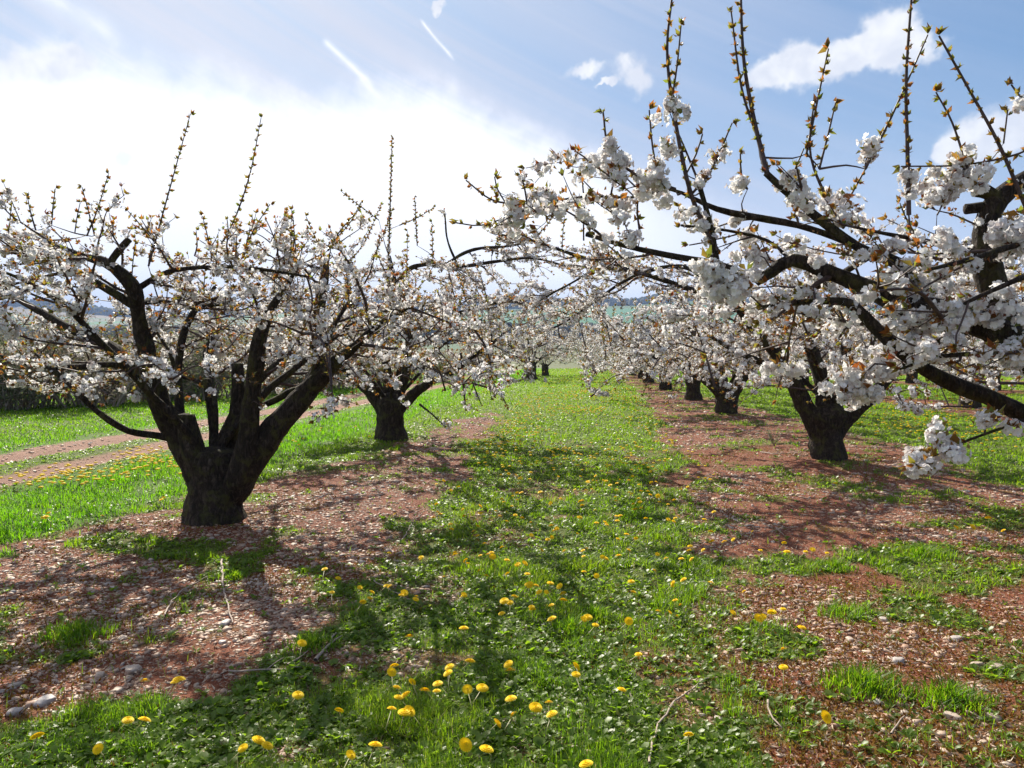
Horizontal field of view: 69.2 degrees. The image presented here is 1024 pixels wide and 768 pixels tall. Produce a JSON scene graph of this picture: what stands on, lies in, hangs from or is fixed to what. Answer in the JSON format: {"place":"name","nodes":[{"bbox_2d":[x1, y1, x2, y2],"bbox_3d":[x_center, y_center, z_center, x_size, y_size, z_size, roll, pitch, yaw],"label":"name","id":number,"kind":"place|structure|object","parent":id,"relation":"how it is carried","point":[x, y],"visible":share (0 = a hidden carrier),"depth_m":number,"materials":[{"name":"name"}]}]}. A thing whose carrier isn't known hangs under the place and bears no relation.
{"place":"outdoors","nodes":[
{"label":"outdoors","id":0,"kind":"place"},
{"bbox_2d":[0,300,1023,767],"bbox_3d":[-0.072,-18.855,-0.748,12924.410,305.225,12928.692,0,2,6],"label":"ground","id":1,"kind":"structure","parent":0,"point":[816,534],"depth_m":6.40,"materials":[{"name":"soil"}]},
{"bbox_2d":[6,707,23,716],"bbox_3d":[-2.228,1.473,3.321,0.069,0.035,0.054,-1,2,-22],"label":"stone","id":2,"kind":"object","parent":1,"relation":"on","point":[14,710],"visible":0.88,"depth_m":3.31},
{"bbox_2d":[28,732,43,764],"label":"dandelion","id":3,"kind":"object","parent":1,"relation":"on","point":[36,735],"visible":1,"depth_m":2.87,"materials":[{"name":"yellow"}]},
{"bbox_2d":[0,330,72,409],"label":"shrub","id":4,"kind":"object","parent":1,"relation":"on","point":[38,403],"visible":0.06,"depth_m":21.57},
{"bbox_2d":[33,694,56,707],"bbox_3d":[-2.147,1.467,3.418,0.065,0.042,0.084,1,2,19],"label":"stone","id":5,"kind":"object","parent":1,"relation":"on","point":[45,700],"visible":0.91,"depth_m":3.40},
{"bbox_2d":[0,334,93,411],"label":"shrub","id":6,"kind":"object","parent":1,"relation":"on","point":[4,397],"visible":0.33,"depth_m":20.94,"materials":[{"name":"plant"}]},
{"bbox_2d":[0,299,105,409],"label":"shrub","id":7,"kind":"object","parent":1,"relation":"on","point":[23,348],"visible":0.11,"depth_m":21.62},
{"bbox_2d":[0,304,132,404],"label":"shrub","id":8,"kind":"object","parent":1,"relation":"on","point":[77,400],"visible":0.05,"depth_m":23.66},
{"bbox_2d":[27,613,123,648],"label":"grass tuft","id":9,"kind":"object","parent":1,"relation":"on","point":[78,624],"visible":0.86,"depth_m":4.22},
{"bbox_2d":[92,743,104,767],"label":"dandelion","id":10,"kind":"object","parent":1,"relation":"on","point":[99,746],"visible":1,"depth_m":2.75,"materials":[{"name":"yellow"}]},
{"bbox_2d":[3,308,195,407],"bbox_3d":[-12.796,-0.752,22.899,6.129,3.293,6.576,-2,3,-39],"label":"shrub","id":11,"kind":"object","parent":1,"relation":"on","point":[119,396],"visible":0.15,"depth_m":22.11,"materials":[{"name":"plant"}]},
{"bbox_2d":[95,671,104,677],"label":"stone","id":12,"kind":"object","parent":1,"relation":"on","point":[99,674],"visible":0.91,"depth_m":3.68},
{"bbox_2d":[110,686,123,693],"bbox_3d":[-1.873,1.459,3.526,0.051,0.028,0.057,0,2,6],"label":"stone","id":13,"kind":"object","parent":1,"relation":"on","point":[119,689],"visible":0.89,"depth_m":3.52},
{"bbox_2d":[118,716,133,738],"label":"dandelion","id":14,"kind":"object","parent":1,"relation":"on","point":[127,719],"visible":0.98,"depth_m":3.02,"materials":[{"name":"yellow"}]},
{"bbox_2d":[125,664,142,673],"bbox_3d":[-1.915,1.449,3.752,0.064,0.038,0.079,1,3,27],"label":"stone","id":15,"kind":"object","parent":1,"relation":"on","point":[131,669],"visible":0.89,"depth_m":3.74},
{"bbox_2d":[73,338,204,401],"bbox_3d":[-13.519,-0.352,25.729,5.780,2.870,6.514,-2,3,-44],"label":"shrub","id":16,"kind":"object","parent":1,"relation":"on","point":[189,384],"visible":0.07,"depth_m":25.13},
{"bbox_2d":[132,716,150,738],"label":"dandelion","id":17,"kind":"object","parent":1,"relation":"on","point":[145,718],"visible":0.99,"depth_m":3.02,"materials":[{"name":"yellow"}]},
{"bbox_2d":[79,310,275,401],"bbox_3d":[-12.772,-0.759,26.023,7.433,3.902,6.235,2,3,36],"label":"shrub","id":18,"kind":"object","parent":1,"relation":"on","point":[198,356],"visible":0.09,"depth_m":26.39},
{"bbox_2d":[169,676,185,702],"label":"dandelion","id":19,"kind":"object","parent":1,"relation":"on","point":[179,678],"visible":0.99,"depth_m":3.37,"materials":[{"name":"yellow"}]},
{"bbox_2d":[164,574,214,615],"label":"fallen twig","id":20,"kind":"object","parent":1,"relation":"on","point":[183,589],"visible":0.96,"depth_m":4.94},
{"bbox_2d":[155,307,293,397],"bbox_3d":[-11.184,-1.101,27.913,7.227,3.619,6.735,1,2,13],"label":"shrub","id":21,"kind":"object","parent":1,"relation":"on","point":[230,354],"visible":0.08,"depth_m":26.56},
{"bbox_2d":[219,619,230,626],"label":"stone","id":22,"kind":"object","parent":1,"relation":"on","point":[225,622],"visible":0.9,"depth_m":4.36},
{"bbox_2d":[156,335,296,398],"bbox_3d":[-11.091,-0.516,28.450,6.038,2.998,6.805,2,3,44],"label":"shrub","id":23,"kind":"object","parent":1,"relation":"on","point":[229,386],"visible":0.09,"depth_m":26.82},
{"bbox_2d":[220,559,235,622],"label":"fallen twig","id":24,"kind":"object","parent":1,"relation":"on","point":[222,573],"visible":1,"depth_m":5.07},
{"bbox_2d":[224,568,252,581],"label":"grass tuft","id":25,"kind":"object","parent":1,"relation":"on","point":[239,577],"visible":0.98,"depth_m":5.32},
{"bbox_2d":[229,743,247,767],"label":"dandelion","id":26,"kind":"object","parent":1,"relation":"on","point":[242,747],"visible":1,"depth_m":2.80,"materials":[{"name":"yellow"}]},
{"bbox_2d":[252,735,270,759],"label":"dandelion","id":27,"kind":"object","parent":1,"relation":"on","point":[258,739],"visible":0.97,"depth_m":2.86,"materials":[{"name":"yellow"}]},
{"bbox_2d":[0,110,526,526],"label":"cherry tree","id":28,"kind":"object","parent":1,"relation":"on","point":[222,471],"visible":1,"depth_m":6.66,"materials":[{"name":"white plant"}]},
{"bbox_2d":[255,741,272,765],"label":"dandelion","id":29,"kind":"object","parent":1,"relation":"on","point":[267,745],"visible":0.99,"depth_m":2.83,"materials":[{"name":"yellow"}]},
{"bbox_2d":[228,658,301,671],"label":"fallen twig","id":30,"kind":"object","parent":1,"relation":"on","point":[259,669],"visible":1,"depth_m":3.70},
{"bbox_2d":[224,344,308,393],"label":"shrub","id":31,"kind":"object","parent":1,"relation":"on","point":[298,380],"visible":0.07,"depth_m":29.79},
{"bbox_2d":[187,310,375,390],"bbox_3d":[-9.324,-1.409,31.525,7.947,3.980,7.406,0,2,-8],"label":"shrub","id":32,"kind":"object","parent":1,"relation":"on","point":[332,344],"visible":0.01,"depth_m":31.01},
{"bbox_2d":[289,691,303,713],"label":"dandelion","id":33,"kind":"object","parent":1,"relation":"on","point":[297,694],"visible":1,"depth_m":3.25,"materials":[{"name":"yellow"}]},
{"bbox_2d":[14,334,581,343],"bbox_3d":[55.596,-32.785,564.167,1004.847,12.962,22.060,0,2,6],"label":"hedgerow","id":34,"kind":"object","parent":1,"relation":"on","point":[422,335],"visible":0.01,"depth_m":574.71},
{"bbox_2d":[243,335,358,389],"bbox_3d":[-9.624,-0.789,33.438,6.529,3.241,7.358,1,3,32],"label":"shrub","id":35,"kind":"object","parent":1,"relation":"on","point":[337,386],"visible":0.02,"depth_m":33.20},
{"bbox_2d":[297,639,306,658],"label":"dandelion","id":36,"kind":"object","parent":1,"relation":"on","point":[300,643],"visible":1,"depth_m":3.86,"materials":[{"name":"yellow"}]},
{"bbox_2d":[278,625,341,656],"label":"grass tuft","id":37,"kind":"object","parent":1,"relation":"on","point":[312,639],"visible":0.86,"depth_m":4.04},
{"bbox_2d":[314,632,341,661],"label":"fallen twig","id":38,"kind":"object","parent":1,"relation":"on","point":[321,652],"visible":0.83,"depth_m":3.96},
{"bbox_2d":[335,708,343,730],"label":"dandelion","id":39,"kind":"object","parent":1,"relation":"on","point":[339,709],"visible":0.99,"depth_m":3.10,"materials":[{"name":"yellow"}]},
{"bbox_2d":[344,750,355,767],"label":"dandelion","id":40,"kind":"object","parent":1,"relation":"on","point":[351,754],"visible":1,"depth_m":2.75,"materials":[{"name":"yellow"}]},
{"bbox_2d":[327,346,392,388],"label":"shrub","id":41,"kind":"object","parent":1,"relation":"on","point":[362,374],"visible":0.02,"depth_m":34.96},
{"bbox_2d":[367,741,381,767],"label":"dandelion","id":42,"kind":"object","parent":1,"relation":"on","point":[375,743],"visible":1,"depth_m":2.83,"materials":[{"name":"yellow"}]},
{"bbox_2d":[385,706,395,736],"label":"dandelion","id":43,"kind":"object","parent":1,"relation":"on","point":[390,707],"visible":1,"depth_m":3.06,"materials":[{"name":"yellow"}]},
{"bbox_2d":[387,667,396,691],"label":"dandelion","id":44,"kind":"object","parent":1,"relation":"on","point":[392,671],"visible":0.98,"depth_m":3.43,"materials":[{"name":"yellow"}]},
{"bbox_2d":[398,589,407,609],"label":"dandelion","id":45,"kind":"object","parent":1,"relation":"on","point":[404,591],"visible":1,"depth_m":4.64,"materials":[{"name":"yellow"}]},
{"bbox_2d":[398,708,410,737],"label":"dandelion","id":46,"kind":"object","parent":1,"relation":"on","point":[401,712],"visible":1,"depth_m":3.05,"materials":[{"name":"yellow"}]},
{"bbox_2d":[1,321,813,339],"bbox_3d":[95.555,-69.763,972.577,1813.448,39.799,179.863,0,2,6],"label":"wood","id":47,"kind":"object","parent":1,"relation":"on","point":[567,328],"visible":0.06,"depth_m":943.31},
{"bbox_2d":[404,705,420,735],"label":"dandelion","id":48,"kind":"object","parent":1,"relation":"on","point":[409,709],"visible":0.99,"depth_m":3.08,"materials":[{"name":"yellow"}]},
{"bbox_2d":[210,135,615,441],"bbox_3d":[-2.275,-1.653,13.715,6.390,5.752,6.650,-1,3,-26],"label":"cherry tree","id":49,"kind":"object","parent":1,"relation":"on","point":[385,403],"visible":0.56,"depth_m":13.37,"materials":[{"name":"white plant"}]},
{"bbox_2d":[409,678,416,694],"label":"dandelion","id":50,"kind":"object","parent":1,"relation":"on","point":[413,683],"visible":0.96,"depth_m":3.35,"materials":[{"name":"yellow"}]},
{"bbox_2d":[397,347,455,381],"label":"shrub","id":51,"kind":"object","parent":1,"relation":"on","point":[442,365],"visible":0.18,"depth_m":42.99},
{"bbox_2d":[433,680,448,697],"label":"dandelion","id":52,"kind":"object","parent":1,"relation":"on","point":[437,683],"visible":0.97,"depth_m":3.38,"materials":[{"name":"yellow"}]},
{"bbox_2d":[412,343,476,378],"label":"shrub","id":53,"kind":"object","parent":1,"relation":"on","point":[446,354],"visible":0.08,"depth_m":47.06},
{"bbox_2d":[444,669,451,693],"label":"dandelion","id":54,"kind":"object","parent":1,"relation":"on","point":[449,671],"visible":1,"depth_m":3.44,"materials":[{"name":"yellow"}]},
{"bbox_2d":[445,663,453,684],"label":"dandelion","id":55,"kind":"object","parent":1,"relation":"on","point":[451,665],"visible":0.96,"depth_m":3.55,"materials":[{"name":"yellow"}]},
{"bbox_2d":[459,737,471,754],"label":"dandelion","id":56,"kind":"object","parent":1,"relation":"on","point":[465,744],"visible":1,"depth_m":2.86,"materials":[{"name":"yellow"}]},
{"bbox_2d":[462,684,472,713],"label":"dandelion","id":57,"kind":"object","parent":1,"relation":"on","point":[468,691],"visible":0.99,"depth_m":3.26,"materials":[{"name":"yellow"}]},
{"bbox_2d":[460,658,474,679],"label":"dandelion","id":58,"kind":"object","parent":1,"relation":"on","point":[470,660],"visible":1,"depth_m":3.61,"materials":[{"name":"yellow"}]},
{"bbox_2d":[472,683,488,710],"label":"dandelion","id":59,"kind":"object","parent":1,"relation":"on","point":[481,687],"visible":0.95,"depth_m":3.29,"materials":[{"name":"yellow"}]},
{"bbox_2d":[480,744,493,766],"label":"dandelion","id":60,"kind":"object","parent":1,"relation":"on","point":[485,748],"visible":1,"depth_m":2.81,"materials":[{"name":"yellow"}]},
{"bbox_2d":[485,718,500,744],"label":"dandelion","id":61,"kind":"object","parent":1,"relation":"on","point":[498,723],"visible":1,"depth_m":3.00,"materials":[{"name":"yellow"}]},
{"bbox_2d":[500,597,510,612],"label":"dandelion","id":62,"kind":"object","parent":1,"relation":"on","point":[505,600],"visible":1,"depth_m":4.52,"materials":[{"name":"yellow"}]},
{"bbox_2d":[504,660,512,677],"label":"dandelion","id":63,"kind":"object","parent":1,"relation":"on","point":[508,663],"visible":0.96,"depth_m":3.60,"materials":[{"name":"yellow"}]},
{"bbox_2d":[501,695,516,715],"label":"dandelion","id":64,"kind":"object","parent":1,"relation":"on","point":[509,697],"visible":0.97,"depth_m":3.25,"materials":[{"name":"yellow"}]},
{"bbox_2d":[0,367,1020,487],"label":"dandelions","id":65,"kind":"object","parent":1,"relation":"on","point":[84,474],"visible":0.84,"depth_m":11.25,"materials":[{"name":"plant"}]},
{"bbox_2d":[1,293,1019,317],"bbox_3d":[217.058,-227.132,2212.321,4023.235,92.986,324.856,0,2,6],"label":"ridge wood","id":66,"kind":"object","parent":1,"relation":"on","point":[613,301],"visible":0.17,"depth_m":2168.29,"materials":[{"name":"plant"}]},
{"bbox_2d":[0,438,1023,767],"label":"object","id":67,"kind":"object","parent":1,"relation":"on","point":[844,736],"visible":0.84,"depth_m":4.07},
{"bbox_2d":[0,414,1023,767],"bbox_3d":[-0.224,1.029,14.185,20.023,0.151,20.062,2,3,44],"label":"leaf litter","id":68,"kind":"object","parent":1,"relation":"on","point":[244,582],"visible":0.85,"depth_m":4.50,"materials":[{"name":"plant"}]},
{"bbox_2d":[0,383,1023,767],"bbox_3d":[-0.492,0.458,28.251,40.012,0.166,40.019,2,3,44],"label":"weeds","id":69,"kind":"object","parent":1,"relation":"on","point":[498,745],"visible":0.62,"depth_m":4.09,"materials":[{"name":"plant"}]},
{"bbox_2d":[456,315,600,379],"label":"cherry tree","id":70,"kind":"object","parent":1,"relation":"on","point":[544,353],"visible":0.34,"depth_m":46.13,"materials":[{"name":"white plant"}]},
{"bbox_2d":[529,702,546,733],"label":"dandelion","id":71,"kind":"object","parent":1,"relation":"on","point":[537,708],"visible":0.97,"depth_m":3.08,"materials":[{"name":"yellow"}]},
{"bbox_2d":[495,338,585,375],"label":"cherry tree","id":72,"kind":"object","parent":1,"relation":"on","point":[545,367],"visible":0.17,"depth_m":55.02,"materials":[{"name":"white plant"}]},
{"bbox_2d":[545,710,556,738],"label":"dandelion","id":73,"kind":"object","parent":1,"relation":"on","point":[553,712],"visible":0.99,"depth_m":3.04,"materials":[{"name":"yellow"}]},
{"bbox_2d":[546,611,595,637],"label":"grass tuft","id":74,"kind":"object","parent":1,"relation":"on","point":[570,626],"visible":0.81,"depth_m":4.27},
{"bbox_2d":[571,671,580,697],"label":"dandelion","id":75,"kind":"object","parent":1,"relation":"on","point":[576,674],"visible":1,"depth_m":3.41,"materials":[{"name":"yellow"}]},
{"bbox_2d":[573,662,581,688],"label":"dandelion","id":76,"kind":"object","parent":1,"relation":"on","point":[575,664],"visible":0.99,"depth_m":3.51,"materials":[{"name":"yellow"}]},
{"bbox_2d":[579,759,592,767],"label":"dandelion","id":77,"kind":"object","parent":1,"relation":"on","point":[585,763],"visible":1,"depth_m":2.76,"materials":[{"name":"yellow"}]},
{"bbox_2d":[573,601,615,621],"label":"grass tuft","id":78,"kind":"object","parent":1,"relation":"on","point":[592,610],"visible":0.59,"depth_m":4.52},
{"bbox_2d":[617,687,632,711],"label":"dandelion","id":79,"kind":"object","parent":1,"relation":"on","point":[622,689],"visible":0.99,"depth_m":3.29,"materials":[{"name":"yellow"}]},
{"bbox_2d":[620,617,632,635],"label":"dandelion","id":80,"kind":"object","parent":1,"relation":"on","point":[628,620],"visible":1,"depth_m":4.18,"materials":[{"name":"yellow"}]},
{"bbox_2d":[578,321,681,382],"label":"cherry tree","id":81,"kind":"object","parent":1,"relation":"on","point":[647,376],"visible":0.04,"depth_m":41.24,"materials":[{"name":"white plant"}]},
{"bbox_2d":[585,342,681,378],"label":"cherry tree","id":82,"kind":"object","parent":1,"relation":"on","point":[640,373],"visible":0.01,"depth_m":48.67,"materials":[{"name":"white plant"}]},
{"bbox_2d":[577,322,751,389],"bbox_3d":[7.012,-1.467,33.756,8.187,3.678,8.216,0,2,-8],"label":"cherry tree","id":83,"kind":"object","parent":1,"relation":"on","point":[663,386],"visible":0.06,"depth_m":33.59,"materials":[{"name":"white plant"}]},
{"bbox_2d":[648,677,709,763],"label":"fallen twig","id":84,"kind":"object","parent":1,"relation":"on","point":[655,735],"visible":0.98,"depth_m":3.22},
{"bbox_2d":[683,732,693,755],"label":"dandelion","id":85,"kind":"object","parent":1,"relation":"on","point":[689,733],"visible":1,"depth_m":2.94,"materials":[{"name":"yellow"}]},
{"bbox_2d":[577,304,812,399],"bbox_3d":[6.390,-1.113,26.096,7.985,3.540,8.005,-1,3,-33],"label":"cherry tree","id":86,"kind":"object","parent":1,"relation":"on","point":[693,392],"visible":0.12,"depth_m":25.90,"materials":[{"name":"white plant"}]},
{"bbox_2d":[576,292,883,413],"bbox_3d":[5.605,-0.844,19.386,7.882,3.642,8.139,0,2,6],"label":"cherry tree","id":87,"kind":"object","parent":1,"relation":"on","point":[722,406],"visible":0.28,"depth_m":19.28,"materials":[{"name":"white plant"}]},
{"bbox_2d":[449,0,1023,479],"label":"cherry tree","id":88,"kind":"object","parent":1,"relation":"on","point":[907,294],"visible":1,"depth_m":3.52,"materials":[{"name":"white plant"}]},
{"bbox_2d":[470,206,1023,460],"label":"cherry tree","id":89,"kind":"object","parent":1,"relation":"on","point":[828,421],"visible":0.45,"depth_m":10.29,"materials":[{"name":"white plant"}]},
{"bbox_2d":[754,613,763,636],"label":"dandelion","id":90,"kind":"object","parent":1,"relation":"on","point":[759,618],"visible":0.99,"depth_m":4.14,"materials":[{"name":"yellow"}]},
{"bbox_2d":[765,423,781,445],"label":"weed plant","id":91,"kind":"object","parent":1,"relation":"on","point":[770,435],"visible":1,"depth_m":12.87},
{"bbox_2d":[767,699,782,727],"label":"fallen twig","id":92,"kind":"object","parent":1,"relation":"on","point":[768,709],"visible":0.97,"depth_m":3.23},
{"bbox_2d":[779,664,787,691],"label":"dandelion","id":93,"kind":"object","parent":1,"relation":"on","point":[783,667],"visible":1,"depth_m":3.46,"materials":[{"name":"yellow"}]},
{"bbox_2d":[813,710,831,738],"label":"dandelion","id":94,"kind":"object","parent":1,"relation":"on","point":[826,716],"visible":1,"depth_m":3.06,"materials":[{"name":"yellow"}]},
{"bbox_2d":[797,331,852,385],"bbox_3d":[14.836,-1.569,37.688,7.893,3.490,7.873,-1,3,-31],"label":"cherry tree","id":95,"kind":"object","parent":1,"relation":"on","point":[807,370],"visible":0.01,"depth_m":37.54,"materials":[{"name":"white plant"}]},
{"bbox_2d":[758,320,911,370],"bbox_3d":[13.653,-1.284,30.354,7.948,3.559,7.921,0,2,9],"label":"cherry tree","id":96,"kind":"object","parent":1,"relation":"on","point":[826,356],"visible":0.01,"depth_m":30.03,"materials":[{"name":"white plant"}]},
{"bbox_2d":[813,555,858,572],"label":"grass tuft","id":97,"kind":"object","parent":1,"relation":"on","point":[835,564],"visible":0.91,"depth_m":5.54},
{"bbox_2d":[814,657,924,705],"bbox_3d":[1.671,1.389,3.531,0.505,0.136,0.422,0,2,6],"label":"grass tuft","id":98,"kind":"object","parent":1,"relation":"on","point":[861,677],"visible":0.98,"depth_m":3.51,"materials":[{"name":"plant"}]},
{"bbox_2d":[890,715,904,734],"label":"fallen twig","id":99,"kind":"object","parent":1,"relation":"on","point":[894,728],"visible":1,"depth_m":3.14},
{"bbox_2d":[892,657,904,664],"bbox_3d":[1.993,1.431,3.826,0.070,0.035,0.053,-2,3,-43],"label":"stone","id":100,"kind":"object","parent":1,"relation":"on","point":[895,660],"visible":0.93,"depth_m":3.81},
{"bbox_2d":[825,316,1019,407],"bbox_3d":[13.710,-0.993,21.974,8.106,3.629,8.078,0,2,6],"label":"cherry tree","id":101,"kind":"object","parent":1,"relation":"on","point":[976,404],"visible":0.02,"depth_m":21.84,"materials":[{"name":"white plant"}]},
{"bbox_2d":[891,541,954,560],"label":"grass tuft","id":102,"kind":"object","parent":1,"relation":"on","point":[921,551],"visible":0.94,"depth_m":5.87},
{"bbox_2d":[905,341,988,383],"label":"cherry tree","id":103,"kind":"object","parent":1,"relation":"on","point":[914,374],"depth_m":40.83,"materials":[{"name":"white plant"}]},
{"bbox_2d":[902,667,1000,716],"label":"grass tuft","id":104,"kind":"object","parent":1,"relation":"on","point":[952,696],"visible":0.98,"depth_m":3.39,"materials":[{"name":"plant"}]},
{"bbox_2d":[943,711,961,721],"bbox_3d":[1.937,1.463,3.254,0.048,0.035,0.070,-2,3,-35],"label":"stone","id":105,"kind":"object","parent":1,"relation":"on","point":[947,714],"visible":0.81,"depth_m":3.25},
{"bbox_2d":[950,635,963,640],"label":"stone","id":106,"kind":"object","parent":1,"relation":"on","point":[956,637],"visible":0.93,"depth_m":4.15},
{"bbox_2d":[964,335,1001,389],"bbox_3d":[21.407,-1.501,33.026,8.492,3.765,8.513,0,2,4],"label":"cherry tree","id":107,"kind":"object","parent":1,"relation":"on","point":[999,386],"visible":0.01,"depth_m":32.85,"materials":[{"name":"white plant"}]},
{"bbox_2d":[986,712,1001,720],"bbox_3d":[2.116,1.463,3.254,0.044,0.028,0.056,-1,3,-31],"label":"stone","id":108,"kind":"object","parent":1,"relation":"on","point":[995,717],"visible":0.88,"depth_m":3.24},
{"bbox_2d":[990,663,1004,671],"bbox_3d":[2.464,1.442,3.763,0.077,0.038,0.056,-2,3,-35],"label":"stone","id":109,"kind":"object","parent":1,"relation":"on","point":[997,665],"visible":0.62,"depth_m":3.75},
{"bbox_2d":[0,368,1023,767],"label":"grass","id":110,"kind":"structure","parent":0,"point":[64,502],"depth_m":5.75,"materials":[{"name":"plant"}]},
{"bbox_2d":[0,0,1023,312],"label":"sky","id":111,"kind":"structure","parent":0,"point":[476,88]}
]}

